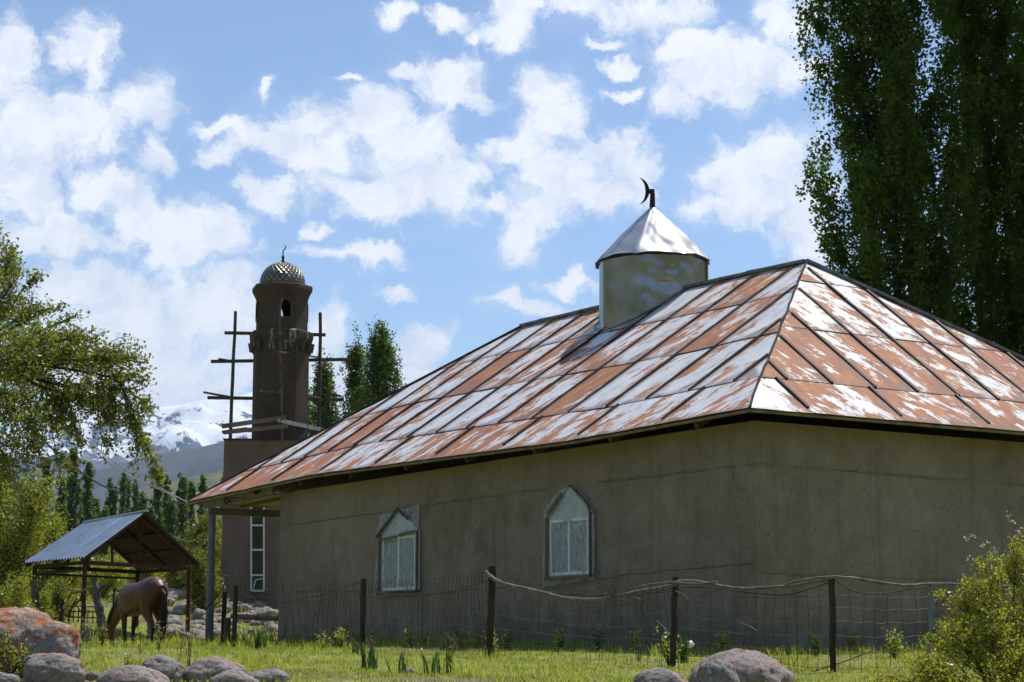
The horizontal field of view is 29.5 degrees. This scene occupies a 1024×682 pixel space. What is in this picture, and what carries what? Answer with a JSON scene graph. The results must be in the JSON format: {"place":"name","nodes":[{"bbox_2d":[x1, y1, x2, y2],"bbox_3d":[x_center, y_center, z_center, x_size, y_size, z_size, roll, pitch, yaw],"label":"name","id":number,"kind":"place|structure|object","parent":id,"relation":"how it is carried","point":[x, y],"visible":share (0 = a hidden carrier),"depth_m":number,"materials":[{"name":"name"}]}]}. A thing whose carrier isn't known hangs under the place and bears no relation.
{"place":"outdoors","nodes":[
{"label":"outdoors","id":0,"kind":"place"},
{"bbox_2d":[91,577,106,628],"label":"trunk post","id":1,"kind":"object","parent":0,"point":[99,610],"visible":0.89,"depth_m":41.19,"materials":[{"name":"grey wood"}]},
{"bbox_2d":[1,441,223,533],"bbox_3d":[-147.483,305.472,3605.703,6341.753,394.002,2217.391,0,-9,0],"label":"ridge","id":2,"kind":"structure","parent":0,"point":[195,462],"depth_m":4000.61,"materials":[{"name":"stone"}]},
{"bbox_2d":[64,471,222,548],"bbox_3d":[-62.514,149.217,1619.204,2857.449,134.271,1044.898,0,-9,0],"label":"green hill","id":3,"kind":"structure","parent":0,"point":[213,479],"depth_m":1764.07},
{"bbox_2d":[0,392,343,509],"bbox_3d":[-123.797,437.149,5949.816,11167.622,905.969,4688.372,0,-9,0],"label":"mountain range","id":4,"kind":"structure","parent":0,"point":[196,424],"depth_m":6673.72,"materials":[{"name":"snow"}]},
{"bbox_2d":[0,0,1019,429],"label":"sky","id":5,"kind":"structure","parent":0,"point":[457,175],"materials":[{"name":"blue"}]},
{"bbox_2d":[11,557,1020,681],"bbox_3d":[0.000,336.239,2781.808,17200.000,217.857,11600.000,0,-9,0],"label":"ground","id":6,"kind":"structure","parent":0,"point":[310,657],"depth_m":23.02,"materials":[{"name":"plant"}]},
{"bbox_2d":[0,672,19,681],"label":"boulder","id":7,"kind":"object","parent":6,"relation":"on","point":[5,677],"visible":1,"depth_m":16.28,"materials":[{"name":"stone"}]},
{"bbox_2d":[0,625,26,673],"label":"weed plant","id":8,"kind":"object","parent":6,"relation":"on","point":[8,663],"visible":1,"depth_m":17.26,"materials":[{"name":"green plant"}]},
{"bbox_2d":[0,566,43,611],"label":"bush","id":9,"kind":"object","parent":6,"relation":"on","point":[6,596],"visible":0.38,"depth_m":39.52,"materials":[{"name":"green plant"}]},
{"bbox_2d":[13,639,33,677],"bbox_3d":[-4.461,2.913,17.757,0.198,0.394,0.253,2,-9,-12],"label":"weed plant","id":10,"kind":"object","parent":6,"relation":"on","point":[21,660],"visible":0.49,"depth_m":17.75,"materials":[{"name":"green plant"}]},
{"bbox_2d":[0,607,52,672],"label":"boulder","id":11,"kind":"object","parent":6,"relation":"on","point":[21,620],"visible":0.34,"depth_m":18.52,"materials":[{"name":"stone"}]},
{"bbox_2d":[0,451,67,609],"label":"willow tree","id":12,"kind":"object","parent":6,"relation":"on","point":[17,542],"visible":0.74,"depth_m":49.41,"materials":[{"name":"green plant"}]},
{"bbox_2d":[30,583,58,619],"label":"bush","id":13,"kind":"object","parent":6,"relation":"on","point":[44,597],"visible":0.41,"depth_m":46.53,"materials":[{"name":"green plant"}]},
{"bbox_2d":[38,456,54,531],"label":"poplar tree","id":14,"kind":"object","parent":6,"relation":"on","point":[46,473],"visible":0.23,"depth_m":200.04,"materials":[{"name":"green plant"}]},
{"bbox_2d":[16,620,81,662],"bbox_3d":[-4.365,2.906,18.371,0.579,0.541,0.572,0,-9,0],"label":"boulder","id":15,"kind":"object","parent":6,"relation":"on","point":[49,636],"visible":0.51,"depth_m":18.20,"materials":[{"name":"stone"}]},
{"bbox_2d":[18,501,80,609],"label":"willow tree","id":16,"kind":"object","parent":6,"relation":"on","point":[44,579],"visible":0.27,"depth_m":53.53,"materials":[{"name":"green plant"}]},
{"bbox_2d":[23,653,85,681],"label":"boulder","id":17,"kind":"object","parent":6,"relation":"on","point":[52,667],"visible":1,"depth_m":16.79,"materials":[{"name":"stone"}]},
{"bbox_2d":[53,474,68,536],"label":"poplar tree","id":18,"kind":"object","parent":6,"relation":"on","point":[62,491],"visible":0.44,"depth_m":184.65,"materials":[{"name":"green plant"}]},
{"bbox_2d":[58,599,64,621],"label":"stake","id":19,"kind":"object","parent":6,"relation":"on","point":[61,610],"visible":0.78,"depth_m":41.88,"materials":[{"name":"grey wood"}]},
{"bbox_2d":[46,577,77,622],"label":"bush","id":20,"kind":"object","parent":6,"relation":"on","point":[57,592],"visible":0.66,"depth_m":48.51,"materials":[{"name":"green plant"}]},
{"bbox_2d":[47,571,87,603],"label":"bush","id":21,"kind":"object","parent":6,"relation":"on","point":[74,580],"visible":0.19,"depth_m":55.39,"materials":[{"name":"green plant"}]},
{"bbox_2d":[63,447,84,559],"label":"poplar tree","id":22,"kind":"object","parent":6,"relation":"on","point":[72,484],"visible":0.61,"depth_m":189.74,"materials":[{"name":"green plant"}]},
{"bbox_2d":[0,219,168,509],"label":"broadleaf tree","id":23,"kind":"object","parent":6,"relation":"on","point":[33,348],"visible":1,"depth_m":20.64,"materials":[{"name":"green plant"}]},
{"bbox_2d":[77,611,95,645],"bbox_3d":[-7.111,4.842,32.625,0.352,0.617,0.408,4,-10,-23],"label":"weed plant","id":24,"kind":"object","parent":6,"relation":"on","point":[86,637],"visible":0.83,"depth_m":32.63,"materials":[{"name":"green plant"}]},
{"bbox_2d":[67,587,105,621],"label":"scrap frame","id":25,"kind":"object","parent":6,"relation":"on","point":[69,616],"visible":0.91,"depth_m":41.48,"materials":[{"name":"black metal"}]},
{"bbox_2d":[77,458,97,559],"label":"poplar tree","id":26,"kind":"object","parent":6,"relation":"on","point":[88,501],"visible":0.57,"depth_m":194.86,"materials":[{"name":"green plant"}]},
{"bbox_2d":[85,670,99,680],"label":"boulder","id":27,"kind":"object","parent":6,"relation":"on","point":[91,675],"visible":0.91,"depth_m":17.00,"materials":[{"name":"stone"}]},
{"bbox_2d":[92,496,101,556],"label":"poplar tree","id":28,"kind":"object","parent":6,"relation":"on","point":[96,505],"visible":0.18,"depth_m":199.62,"materials":[{"name":"green plant"}]},
{"bbox_2d":[96,622,108,645],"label":"weed plant","id":29,"kind":"object","parent":6,"relation":"on","point":[103,636],"visible":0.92,"depth_m":31.63,"materials":[{"name":"green plant"}]},
{"bbox_2d":[76,555,128,599],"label":"bush","id":30,"kind":"object","parent":6,"relation":"on","point":[111,584],"visible":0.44,"depth_m":59.52,"materials":[{"name":"green plant"}]},
{"bbox_2d":[95,505,110,558],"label":"poplar tree","id":31,"kind":"object","parent":6,"relation":"on","point":[105,511],"visible":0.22,"depth_m":179.27,"materials":[{"name":"green plant"}]},
{"bbox_2d":[104,477,115,552],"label":"poplar tree","id":32,"kind":"object","parent":6,"relation":"on","point":[110,492],"visible":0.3,"depth_m":214.91,"materials":[{"name":"green plant"}]},
{"bbox_2d":[24,510,199,641],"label":"open shed","id":33,"kind":"structure","parent":6,"relation":"on","point":[139,541],"depth_m":45.18,"materials":[{"name":"iron"},{"name":"dark iron"},{"name":"red painted metal"}]},
{"bbox_2d":[30,580,44,610],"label":"trunk post","id":34,"kind":"object","parent":33,"relation":"attached to","point":[36,588],"visible":0.67,"depth_m":43.50,"materials":[{"name":"grey wood"}]},
{"bbox_2d":[109,483,119,554],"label":"poplar tree","id":35,"kind":"object","parent":6,"relation":"on","point":[113,507],"visible":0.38,"depth_m":214.68,"materials":[{"name":"green plant"}]},
{"bbox_2d":[22,547,220,595],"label":"scrub","id":36,"kind":"object","parent":6,"relation":"on","point":[107,556],"depth_m":86.97,"materials":[{"name":"green plant"}]},
{"bbox_2d":[117,470,129,558],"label":"poplar tree","id":37,"kind":"object","parent":6,"relation":"on","point":[123,498],"visible":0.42,"depth_m":219.99,"materials":[{"name":"green plant"}]},
{"bbox_2d":[124,475,132,512],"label":"poplar tree","id":38,"kind":"object","parent":6,"relation":"on","point":[129,492],"visible":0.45,"depth_m":221.83,"materials":[{"name":"green plant"}]},
{"bbox_2d":[96,665,169,681],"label":"boulder","id":39,"kind":"object","parent":6,"relation":"on","point":[130,673],"visible":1,"depth_m":16.38,"materials":[{"name":"stone"}]},
{"bbox_2d":[130,479,139,511],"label":"poplar tree","id":40,"kind":"object","parent":6,"relation":"on","point":[135,501],"visible":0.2,"depth_m":214.85,"materials":[{"name":"green plant"}]},
{"bbox_2d":[105,576,168,644],"bbox_3d":[-7.682,5.572,39.758,0.578,1.475,2.426,8,-12,-39],"label":"horse","id":41,"kind":"object","parent":6,"relation":"on","point":[146,598],"visible":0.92,"depth_m":39.25},
{"bbox_2d":[134,491,147,510],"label":"poplar tree","id":42,"kind":"object","parent":6,"relation":"on","point":[142,504],"visible":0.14,"depth_m":209.79,"materials":[{"name":"green plant"}]},
{"bbox_2d":[119,567,165,588],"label":"bush","id":43,"kind":"object","parent":6,"relation":"on","point":[144,576],"visible":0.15,"depth_m":57.53,"materials":[{"name":"green plant"}]},
{"bbox_2d":[145,504,157,519],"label":"poplar tree","id":44,"kind":"object","parent":6,"relation":"on","point":[151,512],"visible":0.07,"depth_m":179.58,"materials":[{"name":"green plant"}]},
{"bbox_2d":[147,624,159,638],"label":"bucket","id":45,"kind":"object","parent":6,"relation":"on","point":[148,631],"visible":0.52,"depth_m":43.92,"materials":[{"name":"metal"}]},
{"bbox_2d":[149,471,164,524],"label":"poplar tree","id":46,"kind":"object","parent":6,"relation":"on","point":[158,494],"visible":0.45,"depth_m":199.74,"materials":[{"name":"green plant"}]},
{"bbox_2d":[153,617,165,650],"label":"weed plant","id":47,"kind":"object","parent":6,"relation":"on","point":[159,642],"visible":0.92,"depth_m":26.69,"materials":[{"name":"green plant"}]},
{"bbox_2d":[140,654,182,681],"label":"boulder","id":48,"kind":"object","parent":6,"relation":"on","point":[170,668],"visible":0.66,"depth_m":17.05,"materials":[{"name":"stone"}]},
{"bbox_2d":[161,474,171,528],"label":"poplar tree","id":49,"kind":"object","parent":6,"relation":"on","point":[166,487],"visible":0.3,"depth_m":204.87,"materials":[{"name":"green plant"}]},
{"bbox_2d":[161,495,178,539],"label":"poplar tree","id":50,"kind":"object","parent":6,"relation":"on","point":[171,520],"visible":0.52,"depth_m":189.48,"materials":[{"name":"green plant"}]},
{"bbox_2d":[166,618,181,624],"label":"stone","id":51,"kind":"object","parent":6,"relation":"on","point":[174,621],"visible":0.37,"depth_m":47.91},
{"bbox_2d":[175,471,190,548],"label":"poplar tree","id":52,"kind":"object","parent":6,"relation":"on","point":[182,492],"visible":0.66,"depth_m":199.57,"materials":[{"name":"green plant"}]},
{"bbox_2d":[183,618,195,665],"bbox_3d":[-3.300,3.070,19.793,0.129,0.626,0.138,5,-11,-31],"label":"weed plant","id":53,"kind":"object","parent":6,"relation":"on","point":[189,657],"visible":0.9,"depth_m":19.76,"materials":[{"name":"green plant"}]},
{"bbox_2d":[161,509,221,594],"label":"willow tree","id":54,"kind":"object","parent":6,"relation":"on","point":[199,533],"visible":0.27,"depth_m":61.48,"materials":[{"name":"green plant"}]},
{"bbox_2d":[186,479,196,551],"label":"poplar tree","id":55,"kind":"object","parent":6,"relation":"on","point":[191,489],"visible":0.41,"depth_m":204.75,"materials":[{"name":"green plant"}]},
{"bbox_2d":[191,608,205,619],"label":"stone","id":56,"kind":"object","parent":6,"relation":"on","point":[197,614],"visible":0.58,"depth_m":49.80,"materials":[{"name":"stone"}]},
{"bbox_2d":[196,473,207,526],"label":"poplar tree","id":57,"kind":"object","parent":6,"relation":"on","point":[202,487],"visible":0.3,"depth_m":204.93,"materials":[{"name":"green plant"}]},
{"bbox_2d":[176,539,229,609],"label":"willow tree","id":58,"kind":"object","parent":6,"relation":"on","point":[198,586],"visible":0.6,"depth_m":51.37,"materials":[{"name":"green plant"}]},
{"bbox_2d":[200,515,221,585],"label":"willow tree","id":59,"kind":"object","parent":6,"relation":"on","point":[219,571],"depth_m":65.57,"materials":[{"name":"green plant"}]},
{"bbox_2d":[182,656,246,681],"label":"boulder","id":60,"kind":"object","parent":6,"relation":"on","point":[209,667],"visible":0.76,"depth_m":17.18,"materials":[{"name":"stone"}]},
{"bbox_2d":[209,670,258,681],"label":"boulder","id":61,"kind":"object","parent":6,"relation":"on","point":[230,675],"visible":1,"depth_m":16.52,"materials":[{"name":"stone"}]},
{"bbox_2d":[238,604,252,611],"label":"stone","id":62,"kind":"object","parent":6,"relation":"on","point":[246,608],"visible":0.49,"depth_m":53.19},
{"bbox_2d":[220,592,277,643],"bbox_3d":[-5.287,5.504,38.672,1.390,1.048,0.531,-4,-10,22],"label":"rail fence","id":63,"kind":"object","parent":6,"relation":"on","point":[225,623],"visible":0.8,"depth_m":38.58,"materials":[{"name":"brown wood"}]},
{"bbox_2d":[245,619,269,650],"bbox_3d":[-3.738,4.330,28.669,0.366,0.459,0.181,-2,-9,13],"label":"iris plant","id":64,"kind":"object","parent":6,"relation":"on","point":[258,639],"visible":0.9,"depth_m":28.65,"materials":[{"name":"green plant"}]},
{"bbox_2d":[221,245,314,609],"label":"minaret","id":65,"kind":"object","parent":6,"relation":"on","point":[250,553],"visible":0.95,"depth_m":57.91,"materials":[{"name":"brick"}]},
{"bbox_2d":[250,507,264,599],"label":"window","id":66,"kind":"structure","parent":65,"relation":"in","point":[257,524],"depth_m":56.47,"materials":[{"name":"white glass"}]},
{"bbox_2d":[203,304,346,442],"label":"scaffolding","id":67,"kind":"object","parent":65,"relation":"attached to","point":[281,419],"visible":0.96,"depth_m":60.00,"materials":[{"name":"brown wood"}]},
{"bbox_2d":[248,668,290,681],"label":"boulder","id":68,"kind":"object","parent":6,"relation":"on","point":[271,674],"visible":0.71,"depth_m":16.93,"materials":[{"name":"stone"}]},
{"bbox_2d":[265,622,277,632],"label":"stone","id":69,"kind":"object","parent":6,"relation":"on","point":[272,626],"visible":0.5,"depth_m":47.39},
{"bbox_2d":[308,346,346,435],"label":"poplar tree","id":70,"kind":"object","parent":6,"relation":"on","point":[329,414],"visible":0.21,"depth_m":84.47,"materials":[{"name":"green plant"}]},
{"bbox_2d":[332,627,348,648],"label":"weed plant","id":71,"kind":"object","parent":6,"relation":"on","point":[340,639],"visible":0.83,"depth_m":30.63,"materials":[{"name":"green plant"}]},
{"bbox_2d":[339,321,369,417],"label":"poplar tree","id":72,"kind":"object","parent":6,"relation":"on","point":[355,359],"visible":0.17,"depth_m":87.66,"materials":[{"name":"green plant"}]},
{"bbox_2d":[350,638,362,653],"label":"iris plant","id":73,"kind":"object","parent":6,"relation":"on","point":[356,647],"visible":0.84,"depth_m":25.67,"materials":[{"name":"green plant"}]},
{"bbox_2d":[357,642,377,668],"bbox_3d":[-1.541,3.344,20.738,0.219,0.298,0.202,0,-9,0],"label":"iris plant","id":74,"kind":"object","parent":6,"relation":"on","point":[372,660],"visible":0.94,"depth_m":20.71,"materials":[{"name":"green plant"}]},
{"bbox_2d":[336,315,406,418],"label":"poplar tree","id":75,"kind":"object","parent":6,"relation":"on","point":[380,367],"visible":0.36,"depth_m":85.60,"materials":[{"name":"green plant"}]},
{"bbox_2d":[385,651,408,672],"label":"iris plant","id":76,"kind":"object","parent":6,"relation":"on","point":[401,662],"visible":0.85,"depth_m":19.52,"materials":[{"name":"green plant"}]},
{"bbox_2d":[399,624,419,648],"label":"weed plant","id":77,"kind":"object","parent":6,"relation":"on","point":[409,643],"visible":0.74,"depth_m":30.14,"materials":[{"name":"green plant"}]},
{"bbox_2d":[420,649,439,675],"bbox_3d":[-0.797,3.124,18.938,0.197,0.256,0.131,0,-9,0],"label":"iris plant","id":78,"kind":"object","parent":6,"relation":"on","point":[434,662],"visible":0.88,"depth_m":18.91,"materials":[{"name":"green plant"}]},
{"bbox_2d":[437,646,454,673],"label":"iris plant","id":79,"kind":"object","parent":6,"relation":"on","point":[449,658],"visible":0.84,"depth_m":19.19,"materials":[{"name":"green plant"}]},
{"bbox_2d":[441,628,456,649],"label":"weed plant","id":80,"kind":"object","parent":6,"relation":"on","point":[448,638],"visible":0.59,"depth_m":29.14,"materials":[{"name":"green plant"}]},
{"bbox_2d":[501,629,514,650],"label":"weed plant","id":81,"kind":"object","parent":6,"relation":"on","point":[506,641],"visible":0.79,"depth_m":27.64,"materials":[{"name":"green plant"}]},
{"bbox_2d":[552,628,568,649],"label":"weed plant","id":82,"kind":"object","parent":6,"relation":"on","point":[557,644],"visible":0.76,"depth_m":27.16,"materials":[{"name":"green plant"}]},
{"bbox_2d":[588,624,604,651],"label":"weed plant","id":83,"kind":"object","parent":6,"relation":"on","point":[598,642],"visible":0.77,"depth_m":26.18,"materials":[{"name":"green plant"}]},
{"bbox_2d":[187,177,1023,653],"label":"prayer house","id":84,"kind":"structure","parent":6,"relation":"on","point":[665,409],"depth_m":30.06,"materials":[{"name":"paint"}]},
{"bbox_2d":[14,410,188,504],"bbox_3d":[-7.596,2.373,36.392,0.416,0.670,12.622,0,-9,3],"label":"power cable","id":85,"kind":"object","parent":84,"relation":"attached to","point":[81,472],"visible":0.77,"depth_m":37.93,"materials":[{"name":"rubber"}]},
{"bbox_2d":[15,390,187,502],"bbox_3d":[-7.396,2.140,36.418,0.210,0.833,12.619,0,-9,2],"label":"power cable","id":86,"kind":"object","parent":84,"relation":"attached to","point":[125,469],"visible":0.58,"depth_m":37.26,"materials":[{"name":"rubber"}]},
{"bbox_2d":[48,421,184,501],"bbox_3d":[-7.526,2.247,36.406,0.310,0.619,12.624,0,-9,3],"label":"power cable","id":87,"kind":"object","parent":84,"relation":"attached to","point":[130,475],"visible":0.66,"depth_m":38.61,"materials":[{"name":"rubber"}]},
{"bbox_2d":[375,507,419,595],"bbox_3d":[-2.074,3.719,34.460,0.132,1.565,1.709,6,-11,-32],"label":"window","id":88,"kind":"structure","parent":84,"relation":"in","point":[401,540],"depth_m":34.32,"materials":[{"name":"glass"}]},
{"bbox_2d":[543,484,594,585],"bbox_3d":[0.856,2.976,29.949,0.128,1.574,1.506,6,-11,-32],"label":"window","id":89,"kind":"structure","parent":84,"relation":"in","point":[571,531],"depth_m":29.90,"materials":[{"name":"glass"}]},
{"bbox_2d":[231,566,1022,671],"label":"wire fence","id":90,"kind":"object","parent":6,"relation":"on","point":[673,585],"visible":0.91,"depth_m":22.12,"materials":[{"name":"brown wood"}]},
{"bbox_2d":[625,625,642,651],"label":"weed plant","id":91,"kind":"object","parent":6,"relation":"on","point":[636,640],"visible":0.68,"depth_m":26.47,"materials":[{"name":"green plant"}]},
{"bbox_2d":[631,627,644,662],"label":"weed plant","id":92,"kind":"object","parent":6,"relation":"on","point":[638,659],"visible":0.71,"depth_m":22.71,"materials":[{"name":"green plant"}]},
{"bbox_2d":[634,667,687,681],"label":"boulder","id":93,"kind":"object","parent":6,"relation":"on","point":[656,674],"visible":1,"depth_m":16.23,"materials":[{"name":"stone"}]},
{"bbox_2d":[653,626,683,664],"bbox_3d":[1.730,3.386,21.549,0.250,0.475,0.297,-6,-11,32],"label":"weed plant","id":94,"kind":"object","parent":6,"relation":"on","point":[665,643],"visible":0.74,"depth_m":21.53,"materials":[{"name":"green plant"}]},
{"bbox_2d":[676,636,691,662],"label":"iris plant","id":95,"kind":"object","parent":6,"relation":"on","point":[684,658],"visible":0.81,"depth_m":22.21,"materials":[{"name":"green plant"}]},
{"bbox_2d":[693,658,739,681],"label":"boulder","id":96,"kind":"object","parent":6,"relation":"on","point":[717,670],"visible":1,"depth_m":15.96,"materials":[{"name":"stone"}]},
{"bbox_2d":[715,626,732,652],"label":"weed plant","id":97,"kind":"object","parent":6,"relation":"on","point":[722,641],"visible":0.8,"depth_m":25.48,"materials":[{"name":"green plant"}]},
{"bbox_2d":[688,648,794,681],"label":"boulder","id":98,"kind":"object","parent":6,"relation":"on","point":[752,666],"visible":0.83,"depth_m":16.52,"materials":[{"name":"stone"}]},
{"bbox_2d":[804,630,821,655],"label":"weed plant","id":99,"kind":"object","parent":6,"relation":"on","point":[814,641],"visible":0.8,"depth_m":24.89,"materials":[{"name":"green plant"}]},
{"bbox_2d":[843,630,860,652],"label":"weed plant","id":100,"kind":"object","parent":6,"relation":"on","point":[853,642],"visible":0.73,"depth_m":26.66,"materials":[{"name":"green plant"}]},
{"bbox_2d":[788,0,997,329],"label":"poplar tree","id":101,"kind":"object","parent":6,"relation":"on","point":[889,177],"visible":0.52,"depth_m":45.69,"materials":[{"name":"green plant"}]},
{"bbox_2d":[882,626,906,657],"bbox_3d":[4.656,3.677,23.696,0.286,0.430,0.251,0,-9,0],"label":"weed plant","id":102,"kind":"object","parent":6,"relation":"on","point":[894,643],"visible":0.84,"depth_m":23.69,"materials":[{"name":"green plant"}]},
{"bbox_2d":[869,532,1023,681],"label":"shrub","id":103,"kind":"object","parent":6,"relation":"on","point":[1008,657],"visible":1,"depth_m":11.83,"materials":[{"name":"green plant"}]},
{"bbox_2d":[964,511,1023,565],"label":"flowering branch","id":104,"kind":"object","parent":103,"relation":"attached to","point":[1019,535],"visible":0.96,"depth_m":12.25,"materials":[{"name":"plant"}]},
{"bbox_2d":[899,0,1023,355],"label":"poplar tree","id":105,"kind":"object","parent":6,"relation":"on","point":[989,266],"visible":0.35,"depth_m":48.03,"materials":[{"name":"green plant"}]},
{"bbox_2d":[956,0,1023,354],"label":"poplar tree","id":106,"kind":"object","parent":6,"relation":"on","point":[1015,155],"visible":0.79,"depth_m":47.03,"materials":[{"name":"green plant"}]},
{"bbox_2d":[86,643,983,679],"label":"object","id":107,"kind":"object","parent":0,"point":[478,659],"visible":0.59,"depth_m":20.16,"materials":[{"name":"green plant"}]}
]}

